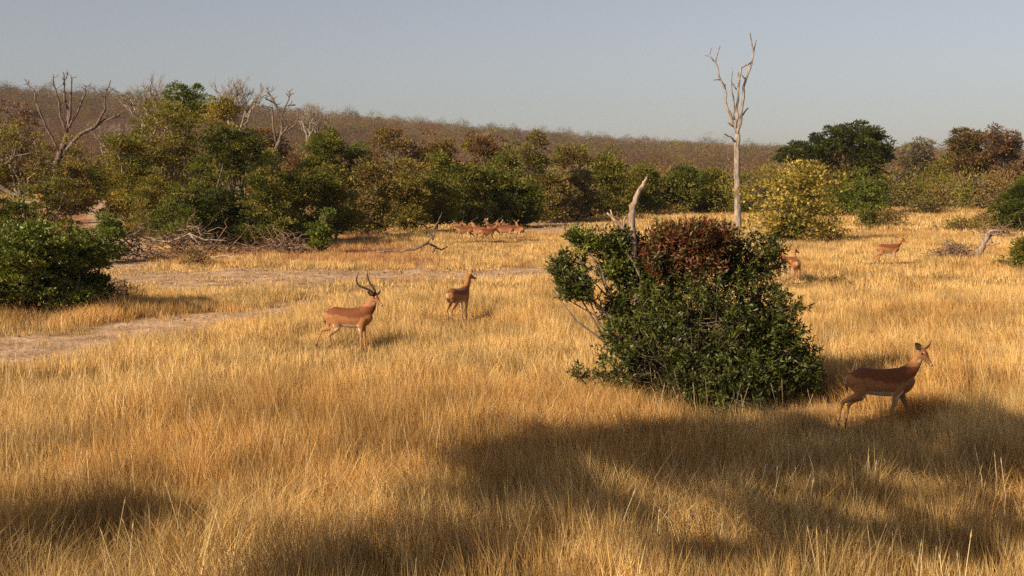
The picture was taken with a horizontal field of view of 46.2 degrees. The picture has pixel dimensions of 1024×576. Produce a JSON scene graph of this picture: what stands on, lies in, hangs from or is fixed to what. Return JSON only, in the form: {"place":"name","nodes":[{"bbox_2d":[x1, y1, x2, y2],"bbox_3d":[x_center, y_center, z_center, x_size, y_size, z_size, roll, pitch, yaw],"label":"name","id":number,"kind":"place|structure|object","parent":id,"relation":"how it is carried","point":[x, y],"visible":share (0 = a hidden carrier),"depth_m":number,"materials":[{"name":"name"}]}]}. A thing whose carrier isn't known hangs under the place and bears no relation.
{"place":"outdoors","nodes":[
{"label":"outdoors","id":0,"kind":"place"},
{"bbox_2d":[0,236,600,368],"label":"path","id":1,"kind":"structure","parent":0,"point":[105,327],"depth_m":37.13,"materials":[{"name":"soil"}]},
{"bbox_2d":[2,215,844,419],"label":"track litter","id":2,"kind":"object","parent":1,"relation":"on","point":[271,285],"visible":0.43,"depth_m":39.23,"materials":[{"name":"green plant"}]},
{"bbox_2d":[0,321,1023,575],"bbox_3d":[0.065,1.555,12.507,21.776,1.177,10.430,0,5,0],"label":"dry grass","id":3,"kind":"structure","parent":0,"point":[27,537],"depth_m":11.65,"materials":[{"name":"beige plant"}]},
{"bbox_2d":[0,194,1023,575],"bbox_3d":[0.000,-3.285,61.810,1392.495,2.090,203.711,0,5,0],"label":"ground","id":4,"kind":"structure","parent":0,"point":[92,220],"depth_m":36.02,"materials":[{"name":"soil"}]},
{"bbox_2d":[0,191,39,234],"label":"leafy bush","id":5,"kind":"object","parent":4,"relation":"on","point":[12,207],"visible":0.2,"depth_m":42.90,"materials":[{"name":"green plant"}]},
{"bbox_2d":[0,98,67,193],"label":"woodland tree","id":6,"kind":"object","parent":4,"relation":"on","point":[21,114],"visible":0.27,"depth_m":94.62,"materials":[{"name":"green plant"}]},
{"bbox_2d":[7,166,86,235],"bbox_3d":[-22.472,-3.978,57.739,4.147,3.843,3.007,0,5,0],"label":"undergrowth shrub","id":7,"kind":"object","parent":4,"relation":"on","point":[46,198],"visible":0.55,"depth_m":57.63,"materials":[{"name":"green plant"}]},
{"bbox_2d":[0,118,102,216],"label":"acacia tree","id":8,"kind":"object","parent":4,"relation":"on","point":[7,166],"visible":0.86,"depth_m":59.61,"materials":[{"name":"green plant"}]},
{"bbox_2d":[0,217,105,315],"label":"leafy bush","id":9,"kind":"object","parent":4,"relation":"on","point":[30,266],"visible":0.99,"depth_m":27.65,"materials":[{"name":"green plant"}]},
{"bbox_2d":[24,71,124,207],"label":"dead tree","id":10,"kind":"object","parent":4,"relation":"on","point":[65,147],"visible":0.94,"depth_m":65.42,"materials":[{"name":"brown wood"}]},
{"bbox_2d":[46,158,105,223],"bbox_3d":[-21.755,-4.499,59.668,2.922,4.050,3.451,-3,6,-28],"label":"acacia tree","id":11,"kind":"object","parent":4,"relation":"on","point":[72,172],"visible":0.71,"depth_m":59.40,"materials":[{"name":"green plant"}]},
{"bbox_2d":[63,160,113,196],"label":"thorn shrub","id":12,"kind":"object","parent":4,"relation":"on","point":[95,174],"visible":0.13,"depth_m":83.02,"materials":[{"name":"green plant"}]},
{"bbox_2d":[57,233,120,308],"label":"leafy bush","id":13,"kind":"object","parent":4,"relation":"on","point":[97,280],"visible":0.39,"depth_m":29.36,"materials":[{"name":"green plant"}]},
{"bbox_2d":[85,123,133,157],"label":"bare tree","id":14,"kind":"object","parent":4,"relation":"on","point":[100,133],"visible":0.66,"depth_m":91.03,"materials":[{"name":"grey plant"}]},
{"bbox_2d":[88,210,131,262],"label":"shrub","id":15,"kind":"object","parent":4,"relation":"on","point":[109,228],"visible":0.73,"depth_m":45.85,"materials":[{"name":"green plant"}]},
{"bbox_2d":[101,177,145,231],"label":"undergrowth shrub","id":16,"kind":"object","parent":4,"relation":"on","point":[114,192],"visible":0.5,"depth_m":59.38,"materials":[{"name":"green plant"}]},
{"bbox_2d":[95,276,156,306],"bbox_3d":[-9.855,0.124,30.174,2.692,0.871,2.425,-5,7,-43],"label":"brushwood heap","id":17,"kind":"object","parent":4,"relation":"on","point":[117,286],"visible":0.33,"depth_m":30.51,"materials":[{"name":"wood"}]},
{"bbox_2d":[94,130,165,217],"bbox_3d":[-19.456,-5.180,60.023,3.460,5.483,3.042,3,6,28],"label":"broadleaf tree","id":18,"kind":"object","parent":4,"relation":"on","point":[130,166],"visible":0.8,"depth_m":59.49,"materials":[{"name":"green plant"}]},
{"bbox_2d":[94,215,178,261],"bbox_3d":[-15.229,-1.869,47.168,3.790,2.022,4.284,2,6,21],"label":"brushwood heap","id":19,"kind":"object","parent":4,"relation":"on","point":[137,240],"visible":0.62,"depth_m":46.98,"materials":[{"name":"grey wood"}]},
{"bbox_2d":[111,71,169,191],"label":"bare tree","id":20,"kind":"object","parent":4,"relation":"on","point":[148,89],"visible":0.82,"depth_m":88.76,"materials":[{"name":"grey plant"}]},
{"bbox_2d":[116,165,189,241],"bbox_3d":[-17.196,-4.004,57.868,3.689,3.865,3.275,0,5,0],"label":"undergrowth shrub","id":21,"kind":"object","parent":4,"relation":"on","point":[146,202],"visible":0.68,"depth_m":57.46,"materials":[{"name":"green plant"}]},
{"bbox_2d":[89,98,218,204],"bbox_3d":[-18.857,-6.562,63.740,5.732,7.134,6.457,3,6,34],"label":"broadleaf tree","id":22,"kind":"object","parent":4,"relation":"on","point":[165,158],"visible":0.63,"depth_m":63.25,"materials":[{"name":"green plant"}]},
{"bbox_2d":[153,79,215,199],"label":"evergreen tree","id":23,"kind":"object","parent":4,"relation":"on","point":[188,94],"visible":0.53,"depth_m":74.94,"materials":[{"name":"green plant"}]},
{"bbox_2d":[146,182,226,243],"bbox_3d":[-15.323,-3.360,55.869,3.758,3.220,3.261,0,5,0],"label":"evergreen shrub","id":24,"kind":"object","parent":4,"relation":"on","point":[186,205],"visible":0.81,"depth_m":55.61,"materials":[{"name":"green plant"}]},
{"bbox_2d":[135,208,255,255],"bbox_3d":[-14.311,-2.256,51.267,7.458,2.328,4.852,0,5,0],"label":"brushwood heap","id":25,"kind":"object","parent":4,"relation":"on","point":[190,239],"visible":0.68,"depth_m":50.80,"materials":[{"name":"brown wood"}]},
{"bbox_2d":[152,233,226,251],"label":"fallen branch","id":26,"kind":"object","parent":25,"relation":"on","point":[191,235],"visible":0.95,"depth_m":49.99,"materials":[{"name":"grey wood"}]},
{"bbox_2d":[176,244,214,264],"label":"dry plant","id":27,"kind":"object","parent":4,"relation":"on","point":[191,253],"visible":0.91,"depth_m":44.05,"materials":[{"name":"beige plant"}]},
{"bbox_2d":[171,153,222,231],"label":"undergrowth shrub","id":28,"kind":"object","parent":4,"relation":"on","point":[193,189],"visible":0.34,"depth_m":59.45,"materials":[{"name":"green plant"}]},
{"bbox_2d":[197,94,245,188],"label":"broadleaf tree","id":29,"kind":"object","parent":4,"relation":"on","point":[225,110],"visible":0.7,"depth_m":73.01,"materials":[{"name":"green plant"}]},
{"bbox_2d":[175,121,273,242],"bbox_3d":[-13.904,-5.131,58.978,5.119,6.167,4.759,0,5,0],"label":"evergreen tree","id":30,"kind":"object","parent":4,"relation":"on","point":[234,147],"visible":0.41,"depth_m":58.27,"materials":[{"name":"green plant"}]},
{"bbox_2d":[196,185,262,245],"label":"undergrowth shrub","id":31,"kind":"object","parent":4,"relation":"on","point":[223,200],"visible":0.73,"depth_m":56.62,"materials":[{"name":"green plant"}]},
{"bbox_2d":[209,72,276,194],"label":"bare tree","id":32,"kind":"object","parent":4,"relation":"on","point":[245,116],"visible":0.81,"depth_m":90.72,"materials":[{"name":"grey plant"}]},
{"bbox_2d":[241,126,294,189],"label":"woodland tree","id":33,"kind":"object","parent":4,"relation":"on","point":[283,149],"visible":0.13,"depth_m":99.19,"materials":[{"name":"green plant"}]},
{"bbox_2d":[228,146,310,247],"bbox_3d":[-11.412,-4.226,56.998,4.016,4.954,3.624,0,5,0],"label":"evergreen shrub","id":34,"kind":"object","parent":4,"relation":"on","point":[266,186],"visible":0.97,"depth_m":56.30,"materials":[{"name":"green plant"}]},
{"bbox_2d":[254,88,302,180],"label":"dead tree","id":35,"kind":"object","parent":4,"relation":"on","point":[282,132],"visible":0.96,"depth_m":83.26,"materials":[{"name":"grey wood"}]},
{"bbox_2d":[235,221,341,253],"bbox_3d":[-10.246,-2.238,53.933,4.555,1.725,4.317,-2,6,-23],"label":"brushwood heap","id":36,"kind":"object","parent":4,"relation":"on","point":[273,246],"visible":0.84,"depth_m":53.75,"materials":[{"name":"grey wood"}]},
{"bbox_2d":[280,153,312,191],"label":"woodland tree","id":37,"kind":"object","parent":4,"relation":"on","point":[295,160],"visible":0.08,"depth_m":98.66,"materials":[{"name":"brown plant"}]},
{"bbox_2d":[269,166,334,243],"bbox_3d":[-10.683,-4.063,59.766,3.673,4.104,3.383,0,5,0],"label":"woodland shrub","id":38,"kind":"object","parent":4,"relation":"on","point":[303,192],"visible":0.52,"depth_m":59.43,"materials":[{"name":"green plant"}]},
{"bbox_2d":[296,101,338,199],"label":"bare tree","id":39,"kind":"object","parent":4,"relation":"on","point":[310,116],"visible":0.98,"depth_m":104.03,"materials":[{"name":"grey plant"}]},
{"bbox_2d":[294,126,347,183],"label":"evergreen tree","id":40,"kind":"object","parent":4,"relation":"on","point":[322,147],"visible":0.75,"depth_m":80.90,"materials":[{"name":"green plant"}]},
{"bbox_2d":[303,206,338,251],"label":"shrub","id":41,"kind":"object","parent":4,"relation":"on","point":[322,231],"visible":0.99,"depth_m":53.34,"materials":[{"name":"green plant"}]},
{"bbox_2d":[309,161,370,239],"bbox_3d":[-9.392,-4.494,62.877,3.658,4.388,3.458,3,6,28],"label":"woodland shrub","id":42,"kind":"object","parent":4,"relation":"on","point":[334,191],"visible":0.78,"depth_m":62.44,"materials":[{"name":"green plant"}]},
{"bbox_2d":[315,270,382,351],"bbox_3d":[-3.042,0.447,22.445,1.326,1.539,0.468,0,5,4],"label":"impala","id":43,"kind":"object","parent":4,"relation":"on","point":[336,319],"visible":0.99,"depth_m":22.28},
{"bbox_2d":[338,141,373,198],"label":"evergreen tree","id":44,"kind":"object","parent":4,"relation":"on","point":[349,156],"visible":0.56,"depth_m":83.31,"materials":[{"name":"green plant"}]},
{"bbox_2d":[341,156,406,234],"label":"woodland shrub","id":45,"kind":"object","parent":4,"relation":"on","point":[373,208],"visible":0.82,"depth_m":67.43,"materials":[{"name":"green plant"}]},
{"bbox_2d":[347,125,429,203],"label":"woodland tree","id":46,"kind":"object","parent":4,"relation":"on","point":[394,143],"visible":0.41,"depth_m":97.22,"materials":[{"name":"green plant"}]},
{"bbox_2d":[372,156,439,231],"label":"woodland shrub","id":47,"kind":"object","parent":4,"relation":"on","point":[407,206],"visible":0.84,"depth_m":72.40,"materials":[{"name":"green plant"}]},
{"bbox_2d":[376,213,447,252],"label":"fallen branch","id":48,"kind":"object","parent":4,"relation":"on","point":[421,245],"visible":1,"depth_m":52.00,"materials":[{"name":"grey wood"}]},
{"bbox_2d":[390,129,486,201],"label":"woodland tree","id":49,"kind":"object","parent":4,"relation":"on","point":[444,146],"visible":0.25,"depth_m":102.83,"materials":[{"name":"green plant"}]},
{"bbox_2d":[413,148,467,230],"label":"woodland shrub","id":50,"kind":"object","parent":4,"relation":"on","point":[445,192],"visible":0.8,"depth_m":75.01,"materials":[{"name":"green plant"}]},
{"bbox_2d":[445,269,476,321],"bbox_3d":[-1.159,0.182,27.182,0.330,1.184,1.043,3,6,32],"label":"impala","id":51,"kind":"object","parent":4,"relation":"on","point":[456,296],"visible":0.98,"depth_m":27.04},
{"bbox_2d":[450,220,474,241],"bbox_3d":[-2.536,-2.944,61.975,1.301,1.140,0.362,-1,5,-6],"label":"impala","id":52,"kind":"object","parent":4,"relation":"on","point":[468,230],"visible":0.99,"depth_m":61.88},
{"bbox_2d":[431,161,499,226],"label":"woodland shrub","id":53,"kind":"object","parent":4,"relation":"on","point":[466,183],"visible":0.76,"depth_m":78.92,"materials":[{"name":"green plant"}]},
{"bbox_2d":[456,130,519,199],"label":"woodland tree","id":54,"kind":"object","parent":4,"relation":"on","point":[485,145],"visible":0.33,"depth_m":98.84,"materials":[{"name":"brown plant"}]},
{"bbox_2d":[478,222,499,242],"bbox_3d":[-1.181,-2.815,61.276,1.232,1.080,0.343,-2,5,-20],"label":"impala","id":55,"kind":"object","parent":4,"relation":"on","point":[484,231],"visible":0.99,"depth_m":61.17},
{"bbox_2d":[469,164,532,226],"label":"woodland shrub","id":56,"kind":"object","parent":4,"relation":"on","point":[504,184],"visible":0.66,"depth_m":80.14,"materials":[{"name":"green plant"}]},
{"bbox_2d":[494,214,516,240],"bbox_3d":[-0.346,-3.209,63.510,1.249,1.442,0.402,1,5,8],"label":"impala","id":57,"kind":"object","parent":4,"relation":"on","point":[505,229],"visible":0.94,"depth_m":63.40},
{"bbox_2d":[482,139,532,201],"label":"woodland tree","id":58,"kind":"object","parent":4,"relation":"on","point":[505,160],"visible":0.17,"depth_m":95.04,"materials":[{"name":"green plant"}]},
{"bbox_2d":[0,192,1020,232],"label":"distant dry grass","id":59,"kind":"structure","parent":4,"relation":"on","point":[936,218],"depth_m":91.79,"materials":[{"name":"beige plant"}]},
{"bbox_2d":[0,276,1023,404],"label":"meadow dry grass","id":60,"kind":"structure","parent":4,"relation":"on","point":[934,316],"depth_m":23.25,"materials":[{"name":"yellow plant"}]},
{"bbox_2d":[0,124,1023,214],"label":"woodland","id":61,"kind":"object","parent":4,"relation":"on","point":[889,178],"visible":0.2,"depth_m":118.16,"materials":[{"name":"green plant"}]},
{"bbox_2d":[13,211,1023,296],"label":"dry grass","id":62,"kind":"structure","parent":4,"relation":"on","point":[861,242],"depth_m":45.95,"materials":[{"name":"yellow plant"}]},
{"bbox_2d":[494,181,547,226],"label":"woodland shrub","id":63,"kind":"object","parent":4,"relation":"on","point":[530,214],"visible":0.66,"depth_m":81.04,"materials":[{"name":"green plant"}]},
{"bbox_2d":[259,168,797,212],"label":"thicket","id":64,"kind":"object","parent":4,"relation":"on","point":[727,200],"visible":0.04,"depth_m":113.83,"materials":[{"name":"green plant"}]},
{"bbox_2d":[510,128,557,200],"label":"woodland tree","id":65,"kind":"object","parent":4,"relation":"on","point":[532,159],"visible":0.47,"depth_m":90.97,"materials":[{"name":"green plant"}]},
{"bbox_2d":[528,168,583,223],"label":"woodland shrub","id":66,"kind":"object","parent":4,"relation":"on","point":[559,192],"visible":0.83,"depth_m":88.97,"materials":[{"name":"green plant"}]},
{"bbox_2d":[549,142,596,179],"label":"woodland tree","id":67,"kind":"object","parent":4,"relation":"on","point":[572,156],"visible":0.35,"depth_m":106.63,"materials":[{"name":"green plant"}]},
{"bbox_2d":[556,164,612,219],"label":"woodland shrub","id":68,"kind":"object","parent":4,"relation":"on","point":[589,203],"visible":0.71,"depth_m":94.74,"materials":[{"name":"green plant"}]},
{"bbox_2d":[585,153,638,216],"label":"woodland shrub","id":69,"kind":"object","parent":4,"relation":"on","point":[607,173],"visible":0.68,"depth_m":103.00,"materials":[{"name":"green plant"}]},
{"bbox_2d":[593,144,631,185],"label":"woodland tree","id":70,"kind":"object","parent":4,"relation":"on","point":[608,151],"visible":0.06,"depth_m":123.96,"materials":[{"name":"green plant"}]},
{"bbox_2d":[606,177,647,363],"bbox_3d":[1.635,-0.154,17.154,0.582,2.861,0.128,0,5,0],"label":"dead stump","id":71,"kind":"object","parent":4,"relation":"on","point":[631,217],"visible":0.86,"depth_m":17.06,"materials":[{"name":"brown wood"}]},
{"bbox_2d":[613,162,673,214],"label":"woodland shrub","id":72,"kind":"object","parent":4,"relation":"on","point":[639,175],"visible":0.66,"depth_m":109.00,"materials":[{"name":"green plant"}]},
{"bbox_2d":[658,162,708,212],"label":"round tree","id":73,"kind":"object","parent":4,"relation":"on","point":[687,171],"visible":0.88,"depth_m":111.06,"materials":[{"name":"green plant"}]},
{"bbox_2d":[540,214,827,419],"bbox_3d":[2.442,0.420,17.140,3.896,2.965,2.699,2,6,23],"label":"evergreen bush","id":74,"kind":"object","parent":4,"relation":"on","point":[690,347],"visible":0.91,"depth_m":16.86,"materials":[{"name":"green plant"}]},
{"bbox_2d":[685,166,733,212],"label":"woodland shrub","id":75,"kind":"object","parent":4,"relation":"on","point":[708,176],"visible":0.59,"depth_m":114.81,"materials":[{"name":"green plant"}]},
{"bbox_2d":[705,31,756,232],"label":"dead tree","id":76,"kind":"object","parent":4,"relation":"on","point":[737,205],"visible":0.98,"depth_m":69.39,"materials":[{"name":"brown wood"}]},
{"bbox_2d":[730,172,778,211],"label":"woodland shrub","id":77,"kind":"object","parent":4,"relation":"on","point":[743,176],"visible":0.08,"depth_m":118.99,"materials":[{"name":"green plant"}]},
{"bbox_2d":[771,212,808,241],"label":"shrub","id":78,"kind":"object","parent":4,"relation":"on","point":[795,230],"visible":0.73,"depth_m":60.63,"materials":[{"name":"green plant"}]},
{"bbox_2d":[732,155,855,240],"bbox_3d":[14.361,-4.521,61.729,6.459,4.743,5.637,0,5,0],"label":"yellow bush","id":79,"kind":"object","parent":4,"relation":"on","point":[782,188],"visible":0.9,"depth_m":60.94,"materials":[{"name":"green plant"}]},
{"bbox_2d":[790,245,800,283],"bbox_3d":[8.850,-0.727,37.404,0.305,1.170,1.041,1,5,8],"label":"impala","id":80,"kind":"object","parent":4,"relation":"on","point":[795,263],"visible":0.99,"depth_m":37.08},
{"bbox_2d":[804,218,853,242],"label":"shrub","id":81,"kind":"object","parent":4,"relation":"on","point":[829,235],"visible":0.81,"depth_m":60.98,"materials":[{"name":"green plant"}]},
{"bbox_2d":[813,273,853,284],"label":"dry plant","id":82,"kind":"object","parent":4,"relation":"on","point":[836,278],"visible":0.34,"depth_m":37.02,"materials":[{"name":"beige plant"}]},
{"bbox_2d":[770,119,898,212],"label":"spreading tree","id":83,"kind":"object","parent":4,"relation":"on","point":[876,149],"visible":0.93,"depth_m":110.20,"materials":[{"name":"green plant"}]},
{"bbox_2d":[820,166,893,216],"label":"evergreen shrub","id":84,"kind":"object","parent":4,"relation":"on","point":[861,195],"visible":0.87,"depth_m":103.81,"materials":[{"name":"green plant"}]},
{"bbox_2d":[850,205,884,227],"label":"dry plant","id":85,"kind":"object","parent":4,"relation":"on","point":[869,217],"visible":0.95,"depth_m":81.65,"materials":[{"name":"green plant"}]},
{"bbox_2d":[836,340,932,427],"bbox_3d":[4.784,1.257,15.421,1.220,1.163,0.284,0,5,3],"label":"impala","id":86,"kind":"object","parent":4,"relation":"on","point":[896,384],"visible":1,"depth_m":15.32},
{"bbox_2d":[874,235,906,262],"bbox_3d":[14.289,-1.439,45.296,1.204,1.144,0.353,0,5,4],"label":"impala","id":87,"kind":"object","parent":4,"relation":"on","point":[882,249],"visible":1,"depth_m":45.20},
{"bbox_2d":[873,206,913,226],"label":"dry plant","id":88,"kind":"object","parent":4,"relation":"on","point":[888,213],"visible":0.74,"depth_m":83.67,"materials":[{"name":"beige plant"}]},
{"bbox_2d":[884,170,926,206],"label":"woodland shrub","id":89,"kind":"object","parent":4,"relation":"on","point":[899,185],"visible":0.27,"depth_m":138.56,"materials":[{"name":"green plant"}]},
{"bbox_2d":[895,135,937,182],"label":"woodland tree","id":90,"kind":"object","parent":4,"relation":"on","point":[919,154],"visible":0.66,"depth_m":148.25,"materials":[{"name":"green plant"}]},
{"bbox_2d":[909,197,947,213],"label":"dry plant","id":91,"kind":"object","parent":4,"relation":"on","point":[930,207],"visible":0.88,"depth_m":111.37,"materials":[{"name":"green plant"}]},
{"bbox_2d":[912,175,962,206],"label":"woodland shrub","id":92,"kind":"object","parent":4,"relation":"on","point":[943,187],"visible":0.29,"depth_m":136.45,"materials":[{"name":"green plant"}]},
{"bbox_2d":[924,157,958,183],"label":"woodland tree","id":93,"kind":"object","parent":4,"relation":"on","point":[938,162],"visible":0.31,"depth_m":143.56,"materials":[{"name":"green plant"}]},
{"bbox_2d":[919,235,997,259],"bbox_3d":[18.162,-1.528,48.888,3.076,1.218,3.812,0,5,0],"label":"brushwood heap","id":94,"kind":"object","parent":4,"relation":"on","point":[955,248],"visible":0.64,"depth_m":48.82,"materials":[{"name":"grey wood"}]},
{"bbox_2d":[938,215,988,230],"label":"dry plant","id":95,"kind":"object","parent":4,"relation":"on","point":[959,226],"visible":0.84,"depth_m":75.81,"materials":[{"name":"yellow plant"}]},
{"bbox_2d":[939,126,998,204],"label":"woodland tree","id":96,"kind":"object","parent":4,"relation":"on","point":[966,144],"visible":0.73,"depth_m":136.21,"materials":[{"name":"brown plant"}]},
{"bbox_2d":[950,174,1002,208],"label":"woodland shrub","id":97,"kind":"object","parent":4,"relation":"on","point":[971,196],"visible":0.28,"depth_m":130.56,"materials":[{"name":"green plant"}]},
{"bbox_2d":[965,212,995,227],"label":"dry plant","id":98,"kind":"object","parent":4,"relation":"on","point":[980,217],"visible":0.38,"depth_m":79.56,"materials":[{"name":"beige plant"}]},
{"bbox_2d":[975,229,1004,253],"bbox_3d":[20.268,-1.927,50.974,1.223,1.138,0.495,1,5,15],"label":"fallen log","id":99,"kind":"object","parent":4,"relation":"on","point":[988,235],"visible":0.93,"depth_m":50.92,"materials":[{"name":"brown wood"}]},
{"bbox_2d":[967,209,1023,237],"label":"brushwood heap","id":100,"kind":"object","parent":4,"relation":"on","point":[1003,228],"visible":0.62,"depth_m":67.61,"materials":[{"name":"brown wood"}]},
{"bbox_2d":[977,122,1023,187],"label":"woodland tree","id":101,"kind":"object","parent":4,"relation":"on","point":[1005,150],"visible":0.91,"depth_m":134.34,"materials":[{"name":"brown plant"}]},
{"bbox_2d":[982,179,1023,230],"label":"evergreen shrub","id":102,"kind":"object","parent":4,"relation":"on","point":[1009,210],"visible":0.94,"depth_m":73.57,"materials":[{"name":"green plant"}]},
{"bbox_2d":[994,236,1023,270],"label":"leafy bush","id":103,"kind":"object","parent":4,"relation":"on","point":[1018,251],"visible":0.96,"depth_m":41.95,"materials":[{"name":"green plant"}]},
{"bbox_2d":[0,93,1023,193],"bbox_3d":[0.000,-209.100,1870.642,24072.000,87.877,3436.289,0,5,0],"label":"hill","id":104,"kind":"structure","parent":0,"point":[124,121],"depth_m":498.37,"materials":[{"name":"soil"}]},
{"bbox_2d":[0,81,948,149],"bbox_3d":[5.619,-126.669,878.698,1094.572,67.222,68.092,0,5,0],"label":"ridge trees","id":105,"kind":"object","parent":104,"relation":"on","point":[459,119],"visible":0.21,"depth_m":881.75,"materials":[{"name":"plant"}]},
{"bbox_2d":[0,82,1023,175],"bbox_3d":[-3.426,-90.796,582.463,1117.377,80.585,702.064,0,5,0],"label":"hillside scrub","id":106,"kind":"object","parent":104,"relation":"on","point":[632,157],"visible":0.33,"depth_m":573.03,"materials":[{"name":"plant"}]},
{"bbox_2d":[0,0,1023,151],"label":"sky","id":107,"kind":"structure","parent":0,"point":[910,69],"materials":[{"name":"blue"}]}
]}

